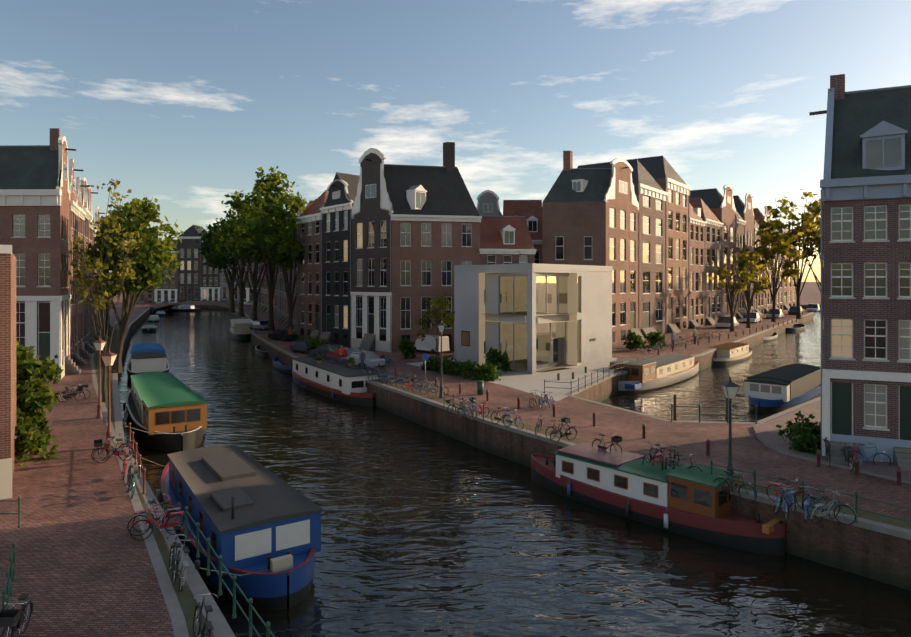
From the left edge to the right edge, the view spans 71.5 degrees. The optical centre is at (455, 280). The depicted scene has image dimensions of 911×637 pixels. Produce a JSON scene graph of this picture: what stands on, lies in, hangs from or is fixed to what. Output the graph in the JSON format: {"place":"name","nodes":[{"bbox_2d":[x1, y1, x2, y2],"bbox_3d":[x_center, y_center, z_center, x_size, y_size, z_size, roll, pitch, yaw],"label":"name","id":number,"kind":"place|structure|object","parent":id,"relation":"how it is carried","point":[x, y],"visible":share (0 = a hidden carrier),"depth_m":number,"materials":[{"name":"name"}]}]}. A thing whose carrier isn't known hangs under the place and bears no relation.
{"place":"outdoors","nodes":[
{"label":"outdoors","id":0,"kind":"place"},
{"bbox_2d":[0,128,80,379],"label":"house","id":1,"kind":"structure","parent":0,"point":[35,222],"depth_m":56.55,"materials":[{"name":"red brick"}]},
{"bbox_2d":[129,238,158,302],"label":"house","id":2,"kind":"structure","parent":0,"point":[146,297],"depth_m":247.38,"materials":[{"name":"white paint"}]},
{"bbox_2d":[154,239,177,302],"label":"house","id":3,"kind":"structure","parent":0,"point":[166,290],"depth_m":247.19,"materials":[{"name":"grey brick"}]},
{"bbox_2d":[177,225,204,301],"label":"house","id":4,"kind":"structure","parent":0,"point":[189,281],"depth_m":247.05,"materials":[{"name":"brick"}]},
{"bbox_2d":[200,229,219,300],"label":"house","id":5,"kind":"structure","parent":0,"point":[210,283],"depth_m":246.84,"materials":[{"name":"brick"}]},
{"bbox_2d":[220,252,239,302],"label":"house","id":6,"kind":"structure","parent":0,"point":[224,293],"depth_m":246.71,"materials":[{"name":"grey paint"}]},
{"bbox_2d":[240,261,252,302],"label":"house","id":7,"kind":"structure","parent":0,"point":[248,297],"depth_m":246.50,"materials":[{"name":"grey brick"}]},
{"bbox_2d":[0,282,910,636],"bbox_3d":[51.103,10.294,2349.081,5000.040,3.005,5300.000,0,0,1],"label":"quays","id":8,"kind":"structure","parent":0,"point":[84,566],"depth_m":27.59,"materials":[{"name":"brick"}]},
{"bbox_2d":[0,542,14,633],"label":"railing fence","id":9,"kind":"object","parent":8,"relation":"on","point":[10,578],"visible":0.75,"depth_m":17.41,"materials":[{"name":"green metal"}]},
{"bbox_2d":[0,245,15,499],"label":"building","id":10,"kind":"structure","parent":8,"relation":"on","point":[7,348],"depth_m":25.59,"materials":[{"name":"brick"}]},
{"bbox_2d":[0,594,33,636],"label":"bicycle","id":11,"kind":"object","parent":8,"relation":"on","point":[9,618],"visible":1,"depth_m":15.09,"materials":[{"name":"black metal"}]},
{"bbox_2d":[14,422,60,465],"bbox_3d":[-21.037,7.987,31.051,2.885,2.190,2.731,0,0,1],"label":"shrub","id":12,"kind":"object","parent":8,"relation":"on","point":[31,440],"visible":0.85,"depth_m":30.86,"materials":[{"name":"green plant"}]},
{"bbox_2d":[16,341,63,430],"bbox_3d":[-24.551,6.053,35.940,3.816,5.488,3.390,0,0,1],"label":"shrub","id":13,"kind":"object","parent":8,"relation":"on","point":[30,402],"depth_m":35.66,"materials":[{"name":"green plant"}]},
{"bbox_2d":[68,159,86,365],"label":"house","id":14,"kind":"structure","parent":8,"relation":"on","point":[75,356],"depth_m":65.73,"materials":[{"name":"brick"}]},
{"bbox_2d":[76,177,92,358],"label":"house","id":15,"kind":"structure","parent":8,"relation":"on","point":[83,353],"depth_m":72.04,"materials":[{"name":"red brick"}]},
{"bbox_2d":[81,177,96,352],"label":"house","id":16,"kind":"structure","parent":8,"relation":"on","point":[89,348],"depth_m":77.69,"materials":[{"name":"brown brick"}]},
{"bbox_2d":[87,184,97,347],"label":"house","id":17,"kind":"structure","parent":8,"relation":"on","point":[91,227],"depth_m":83.53,"materials":[{"name":"red brick"}]},
{"bbox_2d":[92,230,98,338],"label":"house","id":18,"kind":"structure","parent":8,"relation":"on","point":[93,308],"depth_m":88.40,"materials":[{"name":"brick"}]},
{"bbox_2d":[92,336,106,418],"bbox_3d":[-22.820,6.170,40.553,0.640,5.252,0.640,0,0,1],"label":"lamp","id":19,"kind":"object","parent":8,"relation":"on","point":[99,344],"visible":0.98,"depth_m":40.49,"materials":[{"name":"brown metal"}]},
{"bbox_2d":[101,349,117,448],"bbox_3d":[-18.252,6.170,33.331,0.640,5.252,0.640,0,0,1],"label":"lamp","id":20,"kind":"object","parent":8,"relation":"on","point":[108,358],"visible":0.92,"depth_m":33.27,"materials":[{"name":"brown metal"}]},
{"bbox_2d":[91,436,132,461],"bbox_3d":[-16.844,8.260,31.047,1.812,1.130,0.569,0,10,-32],"label":"bicycle","id":21,"kind":"object","parent":8,"relation":"on","point":[98,443],"visible":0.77,"depth_m":30.91,"materials":[{"name":"black"}]},
{"bbox_2d":[93,438,134,462],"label":"bicycle","id":22,"kind":"object","parent":8,"relation":"on","point":[118,453],"visible":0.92,"depth_m":30.86,"materials":[{"name":"red"}]},
{"bbox_2d":[80,195,183,372],"bbox_3d":[-30.912,0.297,60.776,9.542,17.114,9.837,0,0,1],"label":"tree","id":23,"kind":"object","parent":8,"relation":"on","point":[152,260],"visible":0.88,"depth_m":59.50,"materials":[{"name":"green plant"}]},
{"bbox_2d":[128,422,145,493],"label":"railing posts","id":24,"kind":"object","parent":8,"relation":"on","point":[136,452],"visible":0.9,"depth_m":29.46,"materials":[{"name":"metal"}]},
{"bbox_2d":[127,499,183,535],"bbox_3d":[-10.450,8.252,22.095,1.812,1.130,0.569,0,-3,-24],"label":"bicycle","id":25,"kind":"object","parent":8,"relation":"on","point":[160,521],"visible":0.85,"depth_m":22.13,"materials":[{"name":"black"}]},
{"bbox_2d":[130,503,184,540],"bbox_3d":[-10.160,8.251,21.692,1.812,1.130,0.569,0,1,-27],"label":"bicycle","id":26,"kind":"object","parent":8,"relation":"on","point":[166,525],"visible":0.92,"depth_m":21.76,"materials":[{"name":"red metal"}]},
{"bbox_2d":[132,494,184,531],"bbox_3d":[-10.498,8.254,22.489,1.812,1.130,0.569,0,6,-36],"label":"bicycle","id":27,"kind":"object","parent":8,"relation":"on","point":[147,510],"visible":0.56,"depth_m":22.33,"materials":[{"name":"black"}]},
{"bbox_2d":[144,298,251,313],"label":"bridge","id":28,"kind":"structure","parent":8,"relation":"on","point":[166,307],"depth_m":207.89,"materials":[{"name":"brick"}]},
{"bbox_2d":[194,218,259,312],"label":"tree","id":29,"kind":"object","parent":8,"relation":"on","point":[206,248],"visible":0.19,"depth_m":175.25,"materials":[{"name":"green plant"}]},
{"bbox_2d":[201,207,254,316],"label":"tree","id":30,"kind":"object","parent":8,"relation":"on","point":[241,283],"visible":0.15,"depth_m":154.38,"materials":[{"name":"green plant"}]},
{"bbox_2d":[185,506,274,636],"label":"railing","id":31,"kind":"object","parent":8,"relation":"on","point":[251,607],"visible":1,"depth_m":17.54,"materials":[{"name":"green metal"}]},
{"bbox_2d":[211,181,280,320],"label":"tree","id":32,"kind":"object","parent":8,"relation":"on","point":[236,248],"visible":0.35,"depth_m":128.97,"materials":[{"name":"green plant"}]},
{"bbox_2d":[248,320,274,330],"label":"car","id":33,"kind":"object","parent":8,"relation":"on","point":[261,325],"visible":0.79,"depth_m":112.25,"materials":[{"name":"grey paint"}]},
{"bbox_2d":[233,166,307,330],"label":"tree","id":34,"kind":"object","parent":8,"relation":"on","point":[274,181],"visible":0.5,"depth_m":110.68,"materials":[{"name":"green plant"}]},
{"bbox_2d":[251,192,308,330],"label":"tree","id":35,"kind":"object","parent":8,"relation":"on","point":[290,251],"visible":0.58,"depth_m":95.69,"materials":[{"name":"green plant"}]},
{"bbox_2d":[268,329,297,340],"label":"dark car","id":36,"kind":"object","parent":8,"relation":"on","point":[281,334],"visible":0.98,"depth_m":92.45,"materials":[{"name":"grey paint"}]},
{"bbox_2d":[292,200,313,327],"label":"house","id":37,"kind":"structure","parent":8,"relation":"on","point":[294,310],"depth_m":110.77,"materials":[{"name":"red brick"}]},
{"bbox_2d":[289,340,317,353],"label":"car","id":38,"kind":"object","parent":8,"relation":"on","point":[300,346],"visible":0.6,"depth_m":76.59,"materials":[{"name":"blue paint"}]},
{"bbox_2d":[293,199,315,333],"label":"house","id":39,"kind":"structure","parent":8,"relation":"on","point":[295,331],"depth_m":96.75,"materials":[{"name":"brick"}]},
{"bbox_2d":[296,190,327,338],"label":"house","id":40,"kind":"structure","parent":8,"relation":"on","point":[310,290],"depth_m":92.42,"materials":[{"name":"brown brick"}]},
{"bbox_2d":[304,336,327,353],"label":"street shrub","id":41,"kind":"object","parent":8,"relation":"on","point":[318,341],"visible":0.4,"depth_m":73.64,"materials":[{"name":"green plant"}]},
{"bbox_2d":[310,344,340,356],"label":"car","id":42,"kind":"object","parent":8,"relation":"on","point":[326,349],"visible":0.38,"depth_m":71.24,"materials":[{"name":"grey paint"}]},
{"bbox_2d":[319,172,359,346],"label":"house","id":43,"kind":"structure","parent":8,"relation":"on","point":[336,209],"depth_m":85.94,"materials":[{"name":"black brick"}]},
{"bbox_2d":[327,347,359,360],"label":"car","id":44,"kind":"object","parent":8,"relation":"on","point":[348,351],"visible":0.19,"depth_m":67.61,"materials":[{"name":"red paint"}]},
{"bbox_2d":[341,351,384,368],"bbox_3d":[-9.461,8.014,64.438,4.800,1.534,1.920,0,0,42],"label":"car","id":45,"kind":"object","parent":8,"relation":"on","point":[372,359],"visible":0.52,"depth_m":63.41,"materials":[{"name":"grey paint"}]},
{"bbox_2d":[397,336,416,358],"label":"street shrub","id":46,"kind":"object","parent":8,"relation":"on","point":[405,348],"visible":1,"depth_m":71.23,"materials":[{"name":"green plant"}]},
{"bbox_2d":[351,142,481,351],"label":"house","id":47,"kind":"structure","parent":8,"relation":"on","point":[415,234],"depth_m":79.27,"materials":[{"name":"brick"}]},
{"bbox_2d":[413,335,449,353],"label":"white van","id":48,"kind":"object","parent":8,"relation":"on","point":[428,344],"visible":0.79,"depth_m":76.36,"materials":[{"name":"white paint"}]},
{"bbox_2d":[414,293,454,359],"bbox_3d":[-1.995,5.024,62.326,3.839,7.576,3.962,0,0,-16],"label":"small tree","id":49,"kind":"object","parent":8,"relation":"on","point":[437,315],"visible":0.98,"depth_m":61.83,"materials":[{"name":"green plant"}]},
{"bbox_2d":[107,377,801,575],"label":"mooring lines","id":50,"kind":"object","parent":8,"relation":"on","point":[197,564],"visible":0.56,"depth_m":20.74,"materials":[{"name":"brown fabric"}]},
{"bbox_2d":[458,360,488,378],"bbox_3d":[1.769,8.195,57.417,3.029,2.045,2.809,0,0,1],"label":"hedge cube","id":51,"kind":"object","parent":8,"relation":"on","point":[466,375],"visible":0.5,"depth_m":57.27,"materials":[{"name":"green plant"}]},
{"bbox_2d":[470,362,501,380],"bbox_3d":[2.781,8.166,56.179,3.030,1.952,2.295,0,0,-21],"label":"hedge cube","id":52,"kind":"object","parent":8,"relation":"on","point":[487,374],"visible":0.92,"depth_m":56.06,"materials":[{"name":"green plant"}]},
{"bbox_2d":[484,347,511,372],"bbox_3d":[3.923,7.568,59.885,2.542,2.594,2.835,0,0,20],"label":"street shrub","id":53,"kind":"object","parent":8,"relation":"on","point":[495,357],"visible":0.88,"depth_m":59.77,"materials":[{"name":"green plant"}]},
{"bbox_2d":[90,318,910,636],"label":"sidewalk","id":54,"kind":"structure","parent":8,"relation":"on","point":[180,606],"depth_m":34.11,"materials":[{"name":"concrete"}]},
{"bbox_2d":[66,175,142,401],"bbox_3d":[-25.255,0.590,45.685,5.075,16.435,5.277,0,0,1],"label":"slender tree","id":55,"kind":"object","parent":54,"relation":"on","point":[133,244],"visible":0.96,"depth_m":45.89,"materials":[{"name":"green plant"}]},
{"bbox_2d":[100,216,127,335],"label":"tree","id":56,"kind":"object","parent":54,"relation":"on","point":[106,315],"visible":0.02,"depth_m":101.46,"materials":[{"name":"green plant"}]},
{"bbox_2d":[167,534,186,584],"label":"bicycle","id":57,"kind":"object","parent":54,"relation":"on","point":[175,560],"visible":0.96,"depth_m":18.66,"materials":[{"name":"black metal"}]},
{"bbox_2d":[175,540,195,591],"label":"bicycle","id":58,"kind":"object","parent":54,"relation":"on","point":[183,564],"visible":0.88,"depth_m":18.28,"materials":[{"name":"black metal"}]},
{"bbox_2d":[193,593,218,636],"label":"bicycle","id":59,"kind":"object","parent":54,"relation":"on","point":[208,625],"visible":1,"depth_m":15.31,"materials":[{"name":"black metal"}]},
{"bbox_2d":[437,320,444,397],"bbox_3d":[-1.061,5.865,47.491,0.640,5.862,0.640,0,0,1],"label":"lamp","id":60,"kind":"object","parent":54,"relation":"on","point":[441,326],"visible":0.96,"depth_m":47.40,"materials":[{"name":"grey metal"}]},
{"bbox_2d":[454,263,611,373],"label":"modern building","id":61,"kind":"structure","parent":54,"relation":"on","point":[532,318],"depth_m":65.55,"materials":[{"name":"paint"}]},
{"bbox_2d":[378,363,709,455],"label":"bollards","id":62,"kind":"object","parent":8,"relation":"on","point":[643,426],"depth_m":40.84,"materials":[{"name":"brown metal"}]},
{"bbox_2d":[544,358,637,394],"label":"railing","id":63,"kind":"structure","parent":8,"relation":"on","point":[588,375],"depth_m":52.59,"materials":[{"name":"grey"}]},
{"bbox_2d":[592,433,621,452],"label":"bicycle","id":64,"kind":"object","parent":8,"relation":"on","point":[616,439],"visible":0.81,"depth_m":31.65,"materials":[{"name":"black metal"}]},
{"bbox_2d":[623,331,646,350],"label":"street shrub","id":65,"kind":"object","parent":8,"relation":"on","point":[637,342],"visible":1,"depth_m":79.27,"materials":[{"name":"green plant"}]},
{"bbox_2d":[644,330,665,347],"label":"street shrub","id":66,"kind":"object","parent":8,"relation":"on","point":[652,338],"visible":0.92,"depth_m":83.52,"materials":[{"name":"green plant"}]},
{"bbox_2d":[637,156,690,332],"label":"house","id":67,"kind":"structure","parent":8,"relation":"on","point":[663,173],"depth_m":110.81,"materials":[{"name":"orange brick"}]},
{"bbox_2d":[689,197,723,324],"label":"house","id":68,"kind":"structure","parent":8,"relation":"on","point":[713,260],"depth_m":129.45,"materials":[{"name":"brown brick"}]},
{"bbox_2d":[671,404,756,423],"bbox_3d":[16.018,8.237,39.234,5.168,1.120,0.120,0,0,6],"label":"basin railing","id":69,"kind":"object","parent":8,"relation":"on","point":[727,414],"visible":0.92,"depth_m":39.19,"materials":[{"name":"metal"}]},
{"bbox_2d":[715,316,738,327],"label":"car","id":70,"kind":"object","parent":8,"relation":"on","point":[723,321],"visible":0.71,"depth_m":117.13,"materials":[{"name":"grey paint"}]},
{"bbox_2d":[720,377,739,487],"bbox_3d":[11.708,6.436,26.960,0.640,4.720,0.640,0,0,1],"label":"lamp","id":71,"kind":"object","parent":8,"relation":"on","point":[730,388],"visible":0.92,"depth_m":26.89,"materials":[{"name":"grey metal"}]},
{"bbox_2d":[709,256,755,331],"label":"tree","id":72,"kind":"object","parent":8,"relation":"on","point":[723,273],"visible":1,"depth_m":109.59,"materials":[{"name":"green plant"}]},
{"bbox_2d":[714,470,756,502],"bbox_3d":[11.267,8.253,25.567,0.569,1.130,1.812,5,-4,-41],"label":"bicycle","id":73,"kind":"object","parent":8,"relation":"on","point":[729,488],"visible":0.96,"depth_m":25.63,"materials":[{"name":"black metal"}]},
{"bbox_2d":[731,250,771,327],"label":"tree","id":74,"kind":"object","parent":8,"relation":"on","point":[743,262],"visible":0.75,"depth_m":117.61,"materials":[{"name":"green plant"}]},
{"bbox_2d":[754,221,763,314],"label":"house","id":75,"kind":"structure","parent":8,"relation":"on","point":[759,303],"depth_m":164.83,"materials":[{"name":"brown brick"}]},
{"bbox_2d":[738,227,806,321],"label":"tree","id":76,"kind":"object","parent":8,"relation":"on","point":[780,242],"visible":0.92,"depth_m":134.51,"materials":[{"name":"green plant"}]},
{"bbox_2d":[753,189,820,318],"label":"tree","id":77,"kind":"object","parent":8,"relation":"on","point":[809,228],"visible":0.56,"depth_m":145.96,"materials":[{"name":"green plant"}]},
{"bbox_2d":[778,486,795,521],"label":"bicycle","id":78,"kind":"object","parent":8,"relation":"on","point":[790,505],"visible":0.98,"depth_m":23.68,"materials":[{"name":"blue metal"}]},
{"bbox_2d":[766,476,814,508],"bbox_3d":[13.084,8.253,24.765,0.569,1.130,1.812,-7,4,-41],"label":"bicycle","id":79,"kind":"object","parent":8,"relation":"on","point":[778,484],"visible":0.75,"depth_m":24.93,"materials":[{"name":"black"}]},
{"bbox_2d":[776,410,820,454],"bbox_3d":[18.127,7.894,32.747,2.805,2.467,2.875,0,0,1],"label":"bush","id":80,"kind":"object","parent":8,"relation":"on","point":[809,438],"visible":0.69,"depth_m":32.32,"materials":[{"name":"green plant"}]},
{"bbox_2d":[779,220,820,292],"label":"tree","id":81,"kind":"object","parent":8,"relation":"on","point":[816,243],"visible":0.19,"depth_m":155.41,"materials":[{"name":"green plant"}]},
{"bbox_2d":[710,460,910,522],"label":"railing","id":82,"kind":"object","parent":8,"relation":"on","point":[856,496],"visible":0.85,"depth_m":24.27,"materials":[{"name":"metal"}]},
{"bbox_2d":[810,489,840,524],"bbox_3d":[13.538,8.259,23.053,1.812,1.130,0.569,0,10,-30],"label":"bicycle","id":83,"kind":"object","parent":8,"relation":"on","point":[824,512],"visible":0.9,"depth_m":22.92,"materials":[{"name":"black metal"}]},
{"bbox_2d":[801,489,855,524],"bbox_3d":[13.721,8.254,23.285,0.569,1.130,1.812,7,-4,-41],"label":"bicycle","id":84,"kind":"object","parent":8,"relation":"on","point":[835,506],"visible":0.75,"depth_m":23.16,"materials":[{"name":"black"}]},
{"bbox_2d":[816,449,901,485],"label":"bollards","id":85,"kind":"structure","parent":8,"relation":"on","point":[857,462],"depth_m":28.48,"materials":[{"name":"brown metal"}]},
{"bbox_2d":[809,74,910,470],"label":"building","id":86,"kind":"structure","parent":8,"relation":"on","point":[865,183],"depth_m":30.77,"materials":[{"name":"brown brick"}]},
{"bbox_2d":[0,0,910,281],"label":"sky","id":87,"kind":"structure","parent":0,"point":[181,103],"materials":[{"name":"blue"}]},
{"bbox_2d":[476,190,502,215],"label":"house","id":88,"kind":"structure","parent":0,"point":[488,203],"depth_m":103.53,"materials":[{"name":"grey brick"}]},
{"bbox_2d":[479,215,536,264],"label":"house","id":89,"kind":"structure","parent":0,"point":[505,239],"depth_m":81.36,"materials":[{"name":"brown brick"}]},
{"bbox_2d":[118,310,910,636],"bbox_3d":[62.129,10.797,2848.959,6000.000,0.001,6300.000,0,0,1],"label":"water","id":90,"kind":"structure","parent":0,"point":[426,532],"depth_m":26.10,"materials":[{"name":"black liquid"}]},
{"bbox_2d":[127,342,169,380],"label":"houseboat","id":91,"kind":"object","parent":90,"relation":"on","point":[146,357],"visible":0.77,"depth_m":68.71,"materials":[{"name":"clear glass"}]},
{"bbox_2d":[123,372,207,452],"bbox_3d":[-22.774,9.547,48.998,4.984,3.400,21.640,0,0,-31],"label":"houseboat","id":92,"kind":"object","parent":90,"relation":"in","point":[171,408],"visible":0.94,"depth_m":41.68,"materials":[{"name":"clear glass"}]},
{"bbox_2d":[156,445,323,610],"bbox_3d":[-10.001,9.372,27.495,4.690,3.750,16.068,0,0,-34],"label":"houseboat","id":93,"kind":"object","parent":90,"relation":"on","point":[250,514],"visible":0.94,"depth_m":22.68,"materials":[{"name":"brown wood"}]},
{"bbox_2d":[230,319,253,339],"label":"houseboat","id":94,"kind":"object","parent":90,"relation":"on","point":[240,329],"visible":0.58,"depth_m":117.55,"materials":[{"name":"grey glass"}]},
{"bbox_2d":[292,354,381,406],"bbox_3d":[-12.331,9.123,62.571,4.386,4.247,19.466,0,0,-33],"label":"houseboat","id":95,"kind":"object","parent":90,"relation":"on","point":[322,377],"visible":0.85,"depth_m":58.35,"materials":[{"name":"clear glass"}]},
{"bbox_2d":[557,367,728,421],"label":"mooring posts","id":96,"kind":"object","parent":90,"relation":"in","point":[674,403],"visible":0.33,"depth_m":45.42,"materials":[{"name":"brown wood"}]},
{"bbox_2d":[609,354,698,393],"bbox_3d":[22.097,9.602,68.439,4.400,3.290,21.000,0,0,39],"label":"canal barge","id":97,"kind":"object","parent":90,"relation":"on","point":[644,375],"visible":0.81,"depth_m":63.15,"materials":[{"name":"white wood"}]},
{"bbox_2d":[531,442,785,555],"bbox_3d":[8.618,9.522,29.822,3.288,3.450,13.118,0,0,-42],"label":"houseboat","id":98,"kind":"object","parent":90,"relation":"on","point":[684,500],"visible":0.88,"depth_m":27.86,"materials":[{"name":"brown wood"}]},
{"bbox_2d":[708,342,751,364],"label":"boat","id":99,"kind":"object","parent":90,"relation":"on","point":[728,353],"visible":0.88,"depth_m":83.03,"materials":[{"name":"brown wood"}]},
{"bbox_2d":[744,364,820,412],"bbox_3d":[30.635,9.687,58.087,4.000,3.120,17.000,0,0,43],"label":"houseboat","id":100,"kind":"object","parent":90,"relation":"on","point":[782,388],"visible":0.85,"depth_m":53.65,"materials":[{"name":"blue wood"}]},
{"bbox_2d":[503,200,541,263],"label":"house","id":101,"kind":"structure","parent":0,"point":[530,211],"depth_m":103.61,"materials":[{"name":"red brick"}]},
{"bbox_2d":[542,151,644,343],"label":"house","id":102,"kind":"structure","parent":0,"point":[590,216],"depth_m":88.17,"materials":[{"name":"brick"}]},
{"bbox_2d":[577,159,667,338],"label":"house","id":103,"kind":"structure","parent":0,"point":[651,194],"depth_m":100.72,"materials":[{"name":"brown brick"}]},
{"bbox_2d":[688,203,706,328],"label":"house","id":104,"kind":"structure","parent":0,"point":[697,224],"depth_m":120.41,"materials":[{"name":"brick"}]},
{"bbox_2d":[689,185,735,317],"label":"house","id":105,"kind":"structure","parent":0,"point":[720,206],"depth_m":139.30,"materials":[{"name":"brick"}]},
{"bbox_2d":[736,210,745,318],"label":"house","id":106,"kind":"structure","parent":0,"point":[740,246],"depth_m":147.63,"materials":[{"name":"brown brick"}]},
{"bbox_2d":[733,192,754,311],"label":"house","id":107,"kind":"structure","parent":0,"point":[745,212],"depth_m":155.87,"materials":[{"name":"red brick"}]},
{"bbox_2d":[753,205,772,313],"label":"house","id":108,"kind":"structure","parent":0,"point":[767,294],"depth_m":173.50,"materials":[{"name":"brick"}]},
{"bbox_2d":[773,230,782,309],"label":"house","id":109,"kind":"structure","parent":0,"point":[779,300],"depth_m":187.65,"materials":[{"name":"white paint"}]},
{"bbox_2d":[777,222,796,309],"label":"house","id":110,"kind":"structure","parent":0,"point":[789,296],"depth_m":201.96,"materials":[{"name":"red brick"}]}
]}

